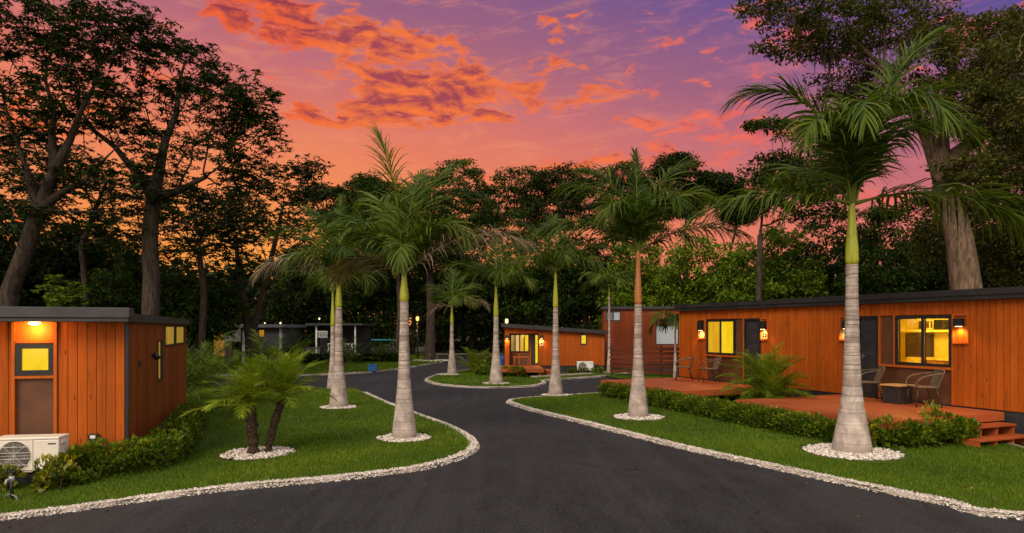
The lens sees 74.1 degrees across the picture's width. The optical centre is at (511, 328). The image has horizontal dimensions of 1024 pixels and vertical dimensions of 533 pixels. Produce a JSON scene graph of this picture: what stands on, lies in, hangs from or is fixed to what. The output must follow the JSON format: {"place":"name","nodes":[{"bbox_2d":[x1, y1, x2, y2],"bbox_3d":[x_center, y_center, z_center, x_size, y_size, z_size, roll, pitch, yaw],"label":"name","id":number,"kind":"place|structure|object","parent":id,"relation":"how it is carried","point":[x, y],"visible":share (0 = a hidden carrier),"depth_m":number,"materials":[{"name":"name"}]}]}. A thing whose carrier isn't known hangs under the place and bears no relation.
{"place":"outdoors","nodes":[
{"label":"outdoors","id":0,"kind":"place"},
{"bbox_2d":[0,187,43,304],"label":"tree","id":1,"kind":"object","parent":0,"point":[4,235],"visible":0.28,"depth_m":31.03,"materials":[{"name":"green plant"}]},
{"bbox_2d":[81,257,141,312],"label":"tree","id":2,"kind":"object","parent":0,"point":[122,298],"visible":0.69,"depth_m":28.97,"materials":[{"name":"green plant"}]},
{"bbox_2d":[0,388,473,516],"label":"lawn","id":3,"kind":"structure","parent":0,"point":[296,448],"depth_m":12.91,"materials":[{"name":"green plant"}]},
{"bbox_2d":[0,463,26,490],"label":"shrub","id":4,"kind":"object","parent":3,"relation":"on","point":[4,470],"visible":0.72,"depth_m":10.11,"materials":[{"name":"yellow plant"}]},
{"bbox_2d":[7,471,68,485],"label":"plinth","id":5,"kind":"structure","parent":3,"relation":"on","point":[28,478],"depth_m":10.43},
{"bbox_2d":[0,433,69,471],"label":"air conditioner","id":6,"kind":"object","parent":5,"relation":"on","point":[24,452],"visible":0.87,"depth_m":10.39,"materials":[{"name":"white metal"}]},
{"bbox_2d":[25,453,77,492],"bbox_3d":[-6.888,2.179,10.110,0.598,0.635,0.728,0,0,0],"label":"shrub","id":7,"kind":"object","parent":3,"relation":"on","point":[45,474],"visible":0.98,"depth_m":10.04,"materials":[{"name":"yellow plant"}]},
{"bbox_2d":[51,442,90,483],"bbox_3d":[-6.922,2.121,10.602,0.555,0.642,0.602,0,0,-41],"label":"shrub","id":8,"kind":"object","parent":3,"relation":"on","point":[65,454],"visible":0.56,"depth_m":10.55,"materials":[{"name":"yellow plant"}]},
{"bbox_2d":[66,467,97,486],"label":"shrub","id":9,"kind":"object","parent":3,"relation":"on","point":[81,479],"visible":0.98,"depth_m":10.30,"materials":[{"name":"green plant"}]},
{"bbox_2d":[0,307,189,470],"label":"cabin","id":10,"kind":"object","parent":3,"relation":"on","point":[80,375],"visible":0.78,"depth_m":11.29,"materials":[{"name":"brown wood"}]},
{"bbox_2d":[15,343,52,375],"bbox_3d":[-7.800,0.503,11.093,0.546,0.525,0.072,0,0,-19],"label":"window","id":11,"kind":"structure","parent":10,"relation":"in","point":[31,359],"depth_m":11.08,"materials":[{"name":"glass"}]},
{"bbox_2d":[165,325,185,345],"bbox_3d":[-8.272,0.161,16.605,0.090,0.464,3.242,0,0,-19],"label":"window","id":12,"kind":"structure","parent":10,"relation":"in","point":[174,335],"depth_m":16.53,"materials":[{"name":"glass"}]},
{"bbox_2d":[67,400,209,478],"bbox_3d":[-6.831,2.096,13.653,1.574,0.780,6.226,0,0,-10],"label":"hedge","id":13,"kind":"object","parent":3,"relation":"on","point":[174,435],"visible":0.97,"depth_m":11.38,"materials":[{"name":"green plant"}]},
{"bbox_2d":[41,14,294,315],"bbox_3d":[-13.041,-4.839,25.907,8.577,14.357,6.400,0,0,-30],"label":"tree","id":14,"kind":"object","parent":3,"relation":"on","point":[243,101],"visible":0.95,"depth_m":25.81,"materials":[{"name":"green plant"}]},
{"bbox_2d":[186,331,251,399],"bbox_3d":[-10.073,1.186,21.484,4.112,2.268,4.195,0,0,33],"label":"bush","id":15,"kind":"object","parent":3,"relation":"on","point":[196,377],"visible":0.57,"depth_m":21.40,"materials":[{"name":"plant"}]},
{"bbox_2d":[219,446,295,460],"bbox_3d":[-4.619,2.259,12.397,1.328,0.107,1.330,0,0,0],"label":"pebble bed","id":16,"kind":"object","parent":3,"relation":"on","point":[239,454],"visible":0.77,"depth_m":12.19,"materials":[{"name":"gravel"}]},
{"bbox_2d":[179,355,301,453],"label":"date palm","id":17,"kind":"object","parent":16,"relation":"on","point":[248,403],"visible":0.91,"depth_m":12.12,"materials":[{"name":"green plant"}]},
{"bbox_2d":[222,345,336,452],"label":"date palm","id":18,"kind":"object","parent":16,"relation":"on","point":[288,372],"visible":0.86,"depth_m":12.32,"materials":[{"name":"green plant"}]},
{"bbox_2d":[216,329,318,386],"bbox_3d":[-9.669,1.140,26.718,3.734,2.360,4.362,0,0,0],"label":"bush","id":19,"kind":"object","parent":3,"relation":"on","point":[267,354],"visible":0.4,"depth_m":26.24,"materials":[{"name":"plant"}]},
{"bbox_2d":[277,226,389,388],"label":"royal palm","id":20,"kind":"object","parent":3,"relation":"on","point":[317,275],"visible":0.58,"depth_m":25.27,"materials":[{"name":"plant"}]},
{"bbox_2d":[319,404,356,408],"bbox_3d":[-4.950,2.219,19.343,1.048,0.079,1.028,0,0,0],"label":"pebble bed","id":21,"kind":"object","parent":3,"relation":"on","point":[328,407],"visible":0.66,"depth_m":19.12,"materials":[{"name":"gravel"}]},
{"bbox_2d":[249,192,393,406],"bbox_3d":[-4.965,-0.855,19.451,4.586,6.220,3.451,0,0,0],"label":"royal palm","id":22,"kind":"object","parent":21,"relation":"on","point":[338,386],"visible":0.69,"depth_m":19.18,"materials":[{"name":"green plant"}]},
{"bbox_2d":[376,433,431,442],"bbox_3d":[-2.216,2.226,13.874,1.134,0.098,1.122,0,0,0],"label":"pebble bed","id":23,"kind":"object","parent":3,"relation":"on","point":[389,438],"visible":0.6,"depth_m":13.65,"materials":[{"name":"stone"}]},
{"bbox_2d":[303,122,541,438],"bbox_3d":[-1.879,-1.027,14.040,4.938,6.564,3.090,0,0,0],"label":"royal palm","id":24,"kind":"object","parent":23,"relation":"on","point":[403,243],"visible":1,"depth_m":13.81,"materials":[{"name":"green plant"}]},
{"bbox_2d":[186,352,442,374],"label":"lawn","id":25,"kind":"structure","parent":0,"point":[313,363],"depth_m":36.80,"materials":[{"name":"plant"}]},
{"bbox_2d":[37,223,171,313],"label":"tree","id":26,"kind":"object","parent":25,"relation":"on","point":[136,274],"visible":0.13,"depth_m":34.37,"materials":[{"name":"green plant"}]},
{"bbox_2d":[140,269,252,367],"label":"tree","id":27,"kind":"object","parent":25,"relation":"on","point":[173,304],"visible":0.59,"depth_m":35.17,"materials":[{"name":"green plant"}]},
{"bbox_2d":[166,153,335,363],"bbox_3d":[-14.144,-3.597,37.151,9.473,11.934,6.946,0,0,0],"label":"tree","id":28,"kind":"object","parent":25,"relation":"on","point":[253,321],"visible":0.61,"depth_m":36.79,"materials":[{"name":"green plant"}]},
{"bbox_2d":[214,324,305,363],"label":"cottage","id":29,"kind":"structure","parent":25,"relation":"on","point":[271,333],"depth_m":43.00,"materials":[{"name":"grey painted wood"},{"name":"glass"}]},
{"bbox_2d":[254,249,345,344],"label":"tree","id":30,"kind":"object","parent":25,"relation":"on","point":[291,311],"visible":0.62,"depth_m":51.71,"materials":[{"name":"green plant"}]},
{"bbox_2d":[305,323,375,356],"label":"house","id":31,"kind":"structure","parent":25,"relation":"on","point":[361,332],"depth_m":48.45,"materials":[{"name":"metal"}]},
{"bbox_2d":[296,182,389,314],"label":"tree","id":32,"kind":"object","parent":25,"relation":"on","point":[330,193],"visible":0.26,"depth_m":64.55,"materials":[{"name":"green plant"}]},
{"bbox_2d":[324,336,378,363],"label":"bush","id":33,"kind":"object","parent":25,"relation":"on","point":[347,353],"visible":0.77,"depth_m":42.80,"materials":[{"name":"plant"}]},
{"bbox_2d":[308,235,395,346],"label":"tree","id":34,"kind":"object","parent":25,"relation":"on","point":[353,303],"visible":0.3,"depth_m":54.62,"materials":[{"name":"green plant"}]},
{"bbox_2d":[326,169,412,346],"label":"tree","id":35,"kind":"object","parent":25,"relation":"on","point":[365,183],"visible":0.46,"depth_m":61.09,"materials":[{"name":"green plant"}]},
{"bbox_2d":[351,351,398,361],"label":"hedge","id":36,"kind":"object","parent":25,"relation":"on","point":[382,357],"visible":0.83,"depth_m":44.82,"materials":[{"name":"green plant"}]},
{"bbox_2d":[357,219,446,355],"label":"tree","id":37,"kind":"object","parent":25,"relation":"on","point":[398,283],"visible":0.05,"depth_m":51.81,"materials":[{"name":"green plant"}]},
{"bbox_2d":[361,248,455,354],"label":"tree","id":38,"kind":"object","parent":25,"relation":"on","point":[415,287],"visible":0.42,"depth_m":56.68,"materials":[{"name":"green plant"}]},
{"bbox_2d":[389,216,481,359],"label":"tree","id":39,"kind":"object","parent":25,"relation":"on","point":[429,353],"visible":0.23,"depth_m":47.65,"materials":[{"name":"green plant"}]},
{"bbox_2d":[186,385,470,447],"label":"grass","id":40,"kind":"structure","parent":0,"point":[307,403],"depth_m":16.62,"materials":[{"name":"green plant"}]},
{"bbox_2d":[191,331,503,345],"bbox_3d":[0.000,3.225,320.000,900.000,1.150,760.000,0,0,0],"label":"ground","id":41,"kind":"structure","parent":0,"point":[449,340],"depth_m":151.64,"materials":[{"name":"green plant"}]},
{"bbox_2d":[0,198,1023,351],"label":"wood","id":42,"kind":"object","parent":41,"relation":"on","point":[251,304],"visible":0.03,"depth_m":79.93,"materials":[{"name":"green plant"}]},
{"bbox_2d":[186,346,678,373],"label":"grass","id":43,"kind":"structure","parent":0,"point":[308,348],"depth_m":75.49,"materials":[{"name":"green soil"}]},
{"bbox_2d":[0,0,164,306],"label":"tree","id":44,"kind":"object","parent":43,"relation":"on","point":[43,199],"visible":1,"depth_m":23.80,"materials":[{"name":"green plant"}]},
{"bbox_2d":[422,223,514,352],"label":"tree","id":45,"kind":"object","parent":43,"relation":"on","point":[477,323],"visible":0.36,"depth_m":58.41,"materials":[{"name":"green plant"}]},
{"bbox_2d":[486,229,579,344],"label":"tree","id":46,"kind":"object","parent":43,"relation":"on","point":[527,298],"visible":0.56,"depth_m":56.77,"materials":[{"name":"green plant"}]},
{"bbox_2d":[501,323,607,372],"bbox_3d":[2.122,1.039,36.375,5.401,2.622,4.350,0,0,-1],"label":"cabin","id":47,"kind":"object","parent":43,"relation":"on","point":[535,345],"visible":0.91,"depth_m":34.48,"materials":[{"name":"brown wood"}]},
{"bbox_2d":[510,334,528,351],"bbox_3d":[0.399,0.749,35.119,1.010,0.948,0.082,0,0,-1],"label":"window","id":48,"kind":"structure","parent":47,"relation":"in","point":[521,340],"depth_m":35.11,"materials":[{"name":"glass"}]},
{"bbox_2d":[505,160,623,327],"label":"tree","id":49,"kind":"object","parent":43,"relation":"on","point":[566,205],"visible":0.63,"depth_m":64.78,"materials":[{"name":"green plant"}]},
{"bbox_2d":[543,232,628,333],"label":"tree","id":50,"kind":"object","parent":43,"relation":"on","point":[577,302],"visible":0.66,"depth_m":51.01,"materials":[{"name":"green plant"}]},
{"bbox_2d":[587,159,680,304],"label":"tree","id":51,"kind":"object","parent":43,"relation":"on","point":[622,166],"visible":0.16,"depth_m":64.71,"materials":[{"name":"green plant"}]},
{"bbox_2d":[594,235,674,324],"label":"tree","id":52,"kind":"object","parent":43,"relation":"on","point":[621,297],"visible":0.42,"depth_m":47.07,"materials":[{"name":"green plant"}]},
{"bbox_2d":[599,306,678,369],"bbox_3d":[7.804,0.553,39.718,5.204,3.594,4.250,0,0,6],"label":"cabin","id":53,"kind":"object","parent":43,"relation":"on","point":[621,326],"visible":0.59,"depth_m":37.80,"materials":[{"name":"brown wood"}]},
{"bbox_2d":[655,325,678,344],"bbox_3d":[8.621,0.336,37.681,1.271,1.130,0.082,0,0,6],"label":"window","id":54,"kind":"structure","parent":53,"relation":"in","point":[667,338],"depth_m":37.69,"materials":[{"name":"glass"}]},
{"bbox_2d":[601,377,756,407],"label":"deck","id":55,"kind":"structure","parent":43,"relation":"on","point":[686,386],"depth_m":20.62,"materials":[{"name":"brown wood"}]},
{"bbox_2d":[642,232,726,305],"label":"tree","id":56,"kind":"object","parent":43,"relation":"on","point":[689,292],"visible":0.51,"depth_m":43.47,"materials":[{"name":"green plant"}]},
{"bbox_2d":[646,149,734,280],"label":"tree","id":57,"kind":"object","parent":43,"relation":"on","point":[665,163],"visible":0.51,"depth_m":60.88,"materials":[{"name":"green plant"}]},
{"bbox_2d":[702,169,760,255],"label":"tree","id":58,"kind":"object","parent":43,"relation":"on","point":[735,217],"visible":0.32,"depth_m":62.24,"materials":[{"name":"green plant"}]},
{"bbox_2d":[697,240,787,302],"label":"tree","id":59,"kind":"object","parent":43,"relation":"on","point":[729,263],"visible":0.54,"depth_m":41.53,"materials":[{"name":"green plant"}]},
{"bbox_2d":[741,221,828,299],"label":"tree","id":60,"kind":"object","parent":43,"relation":"on","point":[802,278],"visible":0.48,"depth_m":43.55,"materials":[{"name":"green plant"}]},
{"bbox_2d":[733,113,866,299],"bbox_3d":[16.682,-5.189,40.011,7.768,15.049,4.972,0,0,0],"label":"tree","id":61,"kind":"object","parent":43,"relation":"on","point":[751,126],"visible":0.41,"depth_m":39.81,"materials":[{"name":"green plant"}]},
{"bbox_2d":[786,204,881,297],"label":"tree","id":62,"kind":"object","parent":43,"relation":"on","point":[813,247],"visible":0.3,"depth_m":45.30,"materials":[{"name":"green plant"}]},
{"bbox_2d":[674,286,1023,433],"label":"cabin","id":63,"kind":"object","parent":43,"relation":"on","point":[970,342],"visible":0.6,"depth_m":17.01,"materials":[{"name":"brown wood"}]},
{"bbox_2d":[706,320,735,354],"bbox_3d":[6.862,0.280,22.219,0.112,1.140,1.383,0,0,-23],"label":"window","id":64,"kind":"structure","parent":63,"relation":"in","point":[720,334],"depth_m":22.18,"materials":[{"name":"glass"}]},
{"bbox_2d":[744,318,760,382],"bbox_3d":[7.423,0.695,20.860,0.123,2.010,0.699,0,0,-23],"label":"door","id":65,"kind":"structure","parent":63,"relation":"in","point":[752,341],"depth_m":20.90,"materials":[{"name":"wood"}]},
{"bbox_2d":[859,316,877,396],"bbox_3d":[9.003,0.695,17.083,0.123,2.010,0.596,0,0,-23],"label":"door","id":66,"kind":"structure","parent":63,"relation":"in","point":[868,325],"depth_m":17.09,"materials":[{"name":"wood"}]},
{"bbox_2d":[895,316,950,366],"bbox_3d":[9.567,0.285,15.750,0.112,1.151,1.381,0,0,-23],"label":"window","id":67,"kind":"structure","parent":63,"relation":"in","point":[923,318],"depth_m":15.74,"materials":[{"name":"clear glass"}]},
{"bbox_2d":[735,394,1003,441],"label":"deck","id":68,"kind":"structure","parent":43,"relation":"on","point":[828,406],"depth_m":14.68,"materials":[{"name":"brown wood"}]},
{"bbox_2d":[880,383,912,403],"bbox_3d":[8.970,1.512,15.768,0.520,0.435,0.520,0,0,-23],"label":"side table","id":69,"kind":"object","parent":68,"relation":"on","point":[894,393],"visible":0.87,"depth_m":15.62,"materials":[{"name":"wicker"}]},
{"bbox_2d":[906,369,944,407],"bbox_3d":[9.196,1.315,15.058,0.639,0.835,0.582,0,0,7],"label":"armchair","id":70,"kind":"object","parent":68,"relation":"on","point":[936,378],"visible":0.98,"depth_m":15.03,"materials":[{"name":"brown wicker"}]},
{"bbox_2d":[731,0,1023,289],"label":"tree","id":71,"kind":"object","parent":43,"relation":"on","point":[991,105],"visible":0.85,"depth_m":24.57,"materials":[{"name":"green plant"}]},
{"bbox_2d":[830,200,941,295],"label":"tree","id":72,"kind":"object","parent":43,"relation":"on","point":[873,240],"visible":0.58,"depth_m":39.62,"materials":[{"name":"green plant"}]},
{"bbox_2d":[884,185,993,291],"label":"tree","id":73,"kind":"object","parent":43,"relation":"on","point":[930,284],"visible":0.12,"depth_m":42.98,"materials":[{"name":"green plant"}]},
{"bbox_2d":[902,5,1023,287],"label":"tree","id":74,"kind":"object","parent":43,"relation":"on","point":[1005,259],"visible":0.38,"depth_m":30.04,"materials":[{"name":"green plant"}]},
{"bbox_2d":[933,188,1023,289],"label":"tree","id":75,"kind":"object","parent":43,"relation":"on","point":[983,278],"visible":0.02,"depth_m":34.67,"materials":[{"name":"green plant"}]},
{"bbox_2d":[0,355,1023,532],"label":"road","id":76,"kind":"structure","parent":0,"point":[540,473],"depth_m":9.18,"materials":[{"name":"black asphalt"}]},
{"bbox_2d":[0,208,111,306],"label":"tree","id":77,"kind":"object","parent":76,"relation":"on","point":[45,252],"visible":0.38,"depth_m":31.97,"materials":[{"name":"green plant"}]},
{"bbox_2d":[30,274,99,306],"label":"tree","id":78,"kind":"object","parent":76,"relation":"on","point":[71,298],"visible":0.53,"depth_m":27.31,"materials":[{"name":"green plant"}]},
{"bbox_2d":[0,117,171,306],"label":"tree","id":79,"kind":"object","parent":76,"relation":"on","point":[80,247],"visible":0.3,"depth_m":30.60,"materials":[{"name":"green plant"}]},
{"bbox_2d":[107,154,269,370],"bbox_3d":[-14.803,-3.016,31.407,7.102,10.707,5.841,0,0,0],"label":"tree","id":80,"kind":"object","parent":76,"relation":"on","point":[199,253],"visible":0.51,"depth_m":31.76,"materials":[{"name":"green plant"}]},
{"bbox_2d":[0,393,477,519],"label":"kerb","id":81,"kind":"structure","parent":76,"relation":"on","point":[174,495],"depth_m":9.69,"materials":[{"name":"stone"}]},
{"bbox_2d":[0,370,1023,519],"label":"pebbles","id":82,"kind":"object","parent":76,"relation":"on","point":[475,442],"visible":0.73,"depth_m":10.12,"materials":[{"name":"white gravel"}]},
{"bbox_2d":[425,369,626,387],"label":"kerb","id":83,"kind":"structure","parent":76,"relation":"on","point":[462,386],"depth_m":27.04,"materials":[{"name":"stone"}]},
{"bbox_2d":[508,392,1023,518],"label":"kerb","id":84,"kind":"structure","parent":76,"relation":"on","point":[918,497],"depth_m":10.44,"materials":[{"name":"stone"}]},
{"bbox_2d":[0,0,1023,330],"label":"sky","id":85,"kind":"structure","parent":0,"point":[496,84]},
{"bbox_2d":[428,364,632,385],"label":"lawn","id":86,"kind":"structure","parent":0,"point":[504,377],"depth_m":29.92,"materials":[{"name":"plant"}]},
{"bbox_2d":[455,346,501,371],"bbox_3d":[-2.098,1.588,35.247,2.516,1.464,2.814,0,0,-43],"label":"bush","id":87,"kind":"object","parent":86,"relation":"on","point":[473,358],"visible":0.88,"depth_m":35.08,"materials":[{"name":"plant"}]},
{"bbox_2d":[473,363,528,376],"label":"hedge","id":88,"kind":"object","parent":86,"relation":"on","point":[483,369],"visible":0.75,"depth_m":31.72,"materials":[{"name":"green plant"}]},
{"bbox_2d":[575,268,642,373],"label":"royal palm","id":89,"kind":"object","parent":86,"relation":"on","point":[609,281],"visible":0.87,"depth_m":33.82,"materials":[{"name":"plant"}]},
{"bbox_2d":[610,345,678,376],"bbox_3d":[6.357,1.555,31.642,3.816,1.550,0.142,0,0,32],"label":"fence","id":90,"kind":"object","parent":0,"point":[661,362],"visible":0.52,"depth_m":31.57,"materials":[{"name":"brown wood"}]},
{"bbox_2d":[512,394,1023,514],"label":"lawn","id":91,"kind":"structure","parent":0,"point":[906,455],"depth_m":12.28,"materials":[{"name":"green plant"}]},
{"bbox_2d":[541,393,569,395],"bbox_3d":[1.474,2.223,22.897,1.002,0.095,0.975,0,0,0],"label":"pebble bed","id":92,"kind":"object","parent":91,"relation":"on","point":[545,394],"visible":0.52,"depth_m":22.69,"materials":[{"name":"gravel"}]},
{"bbox_2d":[486,211,624,394],"bbox_3d":[1.434,-0.952,22.960,3.869,6.414,3.911,0,0,-40],"label":"royal palm","id":93,"kind":"object","parent":92,"relation":"on","point":[562,256],"visible":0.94,"depth_m":22.80,"materials":[{"name":"green plant"}]},
{"bbox_2d":[614,413,664,420],"bbox_3d":[3.210,2.216,17.162,1.291,0.092,1.283,0,0,0],"label":"pebble bed","id":94,"kind":"object","parent":91,"relation":"on","point":[624,416],"visible":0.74,"depth_m":16.89,"materials":[{"name":"gravel"}]},
{"bbox_2d":[525,146,755,417],"bbox_3d":[3.128,-1.233,17.029,4.525,6.975,4.338,0,0,45],"label":"royal palm","id":95,"kind":"object","parent":94,"relation":"on","point":[634,214],"visible":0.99,"depth_m":17.08,"materials":[{"name":"green plant"}]},
{"bbox_2d":[597,381,832,439],"bbox_3d":[4.679,1.975,18.092,0.828,0.638,9.542,0,0,-19],"label":"hedge","id":96,"kind":"object","parent":91,"relation":"on","point":[758,414],"visible":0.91,"depth_m":16.01,"materials":[{"name":"green plant"}]},
{"bbox_2d":[512,392,948,440],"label":"grass","id":97,"kind":"structure","parent":91,"relation":"on","point":[594,402],"depth_m":16.42,"materials":[{"name":"green plant"}]},
{"bbox_2d":[715,341,813,398],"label":"date palm","id":98,"kind":"object","parent":91,"relation":"on","point":[753,367],"visible":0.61,"depth_m":17.90,"materials":[{"name":"plant"}]},
{"bbox_2d":[734,363,817,414],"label":"date palm","id":99,"kind":"object","parent":91,"relation":"on","point":[777,386],"visible":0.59,"depth_m":17.16,"materials":[{"name":"plant"}]},
{"bbox_2d":[802,443,904,460],"bbox_3d":[6.175,2.219,12.310,1.669,0.099,1.644,0,0,0],"label":"pebble bed","id":100,"kind":"object","parent":91,"relation":"on","point":[826,450],"visible":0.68,"depth_m":11.99,"materials":[{"name":"stone"}]},
{"bbox_2d":[679,25,1023,453],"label":"royal palm","id":101,"kind":"object","parent":100,"relation":"on","point":[853,140],"visible":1,"depth_m":12.14,"materials":[{"name":"green plant"}]},
{"bbox_2d":[818,411,981,449],"bbox_3d":[7.620,1.984,13.056,3.163,0.771,1.349,0,0,0],"label":"hedge","id":102,"kind":"object","parent":91,"relation":"on","point":[934,431],"visible":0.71,"depth_m":12.73,"materials":[{"name":"green plant"}]},
{"bbox_2d":[949,422,1023,447],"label":"steps","id":103,"kind":"structure","parent":91,"relation":"on","point":[993,433],"depth_m":13.35,"materials":[{"name":"brown wood"}]},
{"label":"lawn","id":104,"kind":"structure","parent":0,"visible":0},
{"bbox_2d":[398,158,506,351],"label":"tree","id":105,"kind":"object","parent":104,"relation":"on","point":[488,191],"visible":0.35,"depth_m":63.50,"materials":[{"name":"green plant"}]},
{"bbox_2d":[435,340,502,351],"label":"hedge","id":106,"kind":"object","parent":104,"relation":"on","point":[458,345],"visible":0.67,"depth_m":63.80,"materials":[{"name":"green plant"}]},
{"bbox_2d":[460,165,583,350],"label":"tree","id":107,"kind":"object","parent":104,"relation":"on","point":[523,190],"visible":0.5,"depth_m":66.23,"materials":[{"name":"green plant"}]},
{"label":"lawn","id":108,"kind":"structure","parent":0,"visible":0},
{"bbox_2d":[645,306,678,377],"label":"royal palm","id":109,"kind":"object","parent":108,"relation":"on","point":[671,318],"visible":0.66,"depth_m":28.94,"materials":[{"name":"plant"}]},
{"bbox_3d":[-0.656,2.221,27.769,1.148,0.083,1.240,0,0,0],"label":"pebble bed","id":110,"kind":"object","parent":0,"visible":0},
{"bbox_2d":[437,234,553,383],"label":"royal palm","id":111,"kind":"object","parent":110,"relation":"on","point":[496,275],"visible":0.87,"depth_m":27.67,"materials":[{"name":"plant"}]},
{"bbox_3d":[-3.104,2.216,33.046,1.142,0.105,1.141,0,0,0],"label":"pebble bed","id":112,"kind":"object","parent":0,"visible":0},
{"bbox_2d":[422,268,489,373],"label":"royal palm","id":113,"kind":"object","parent":112,"relation":"on","point":[452,297],"visible":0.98,"depth_m":33.20,"materials":[{"name":"plant"}]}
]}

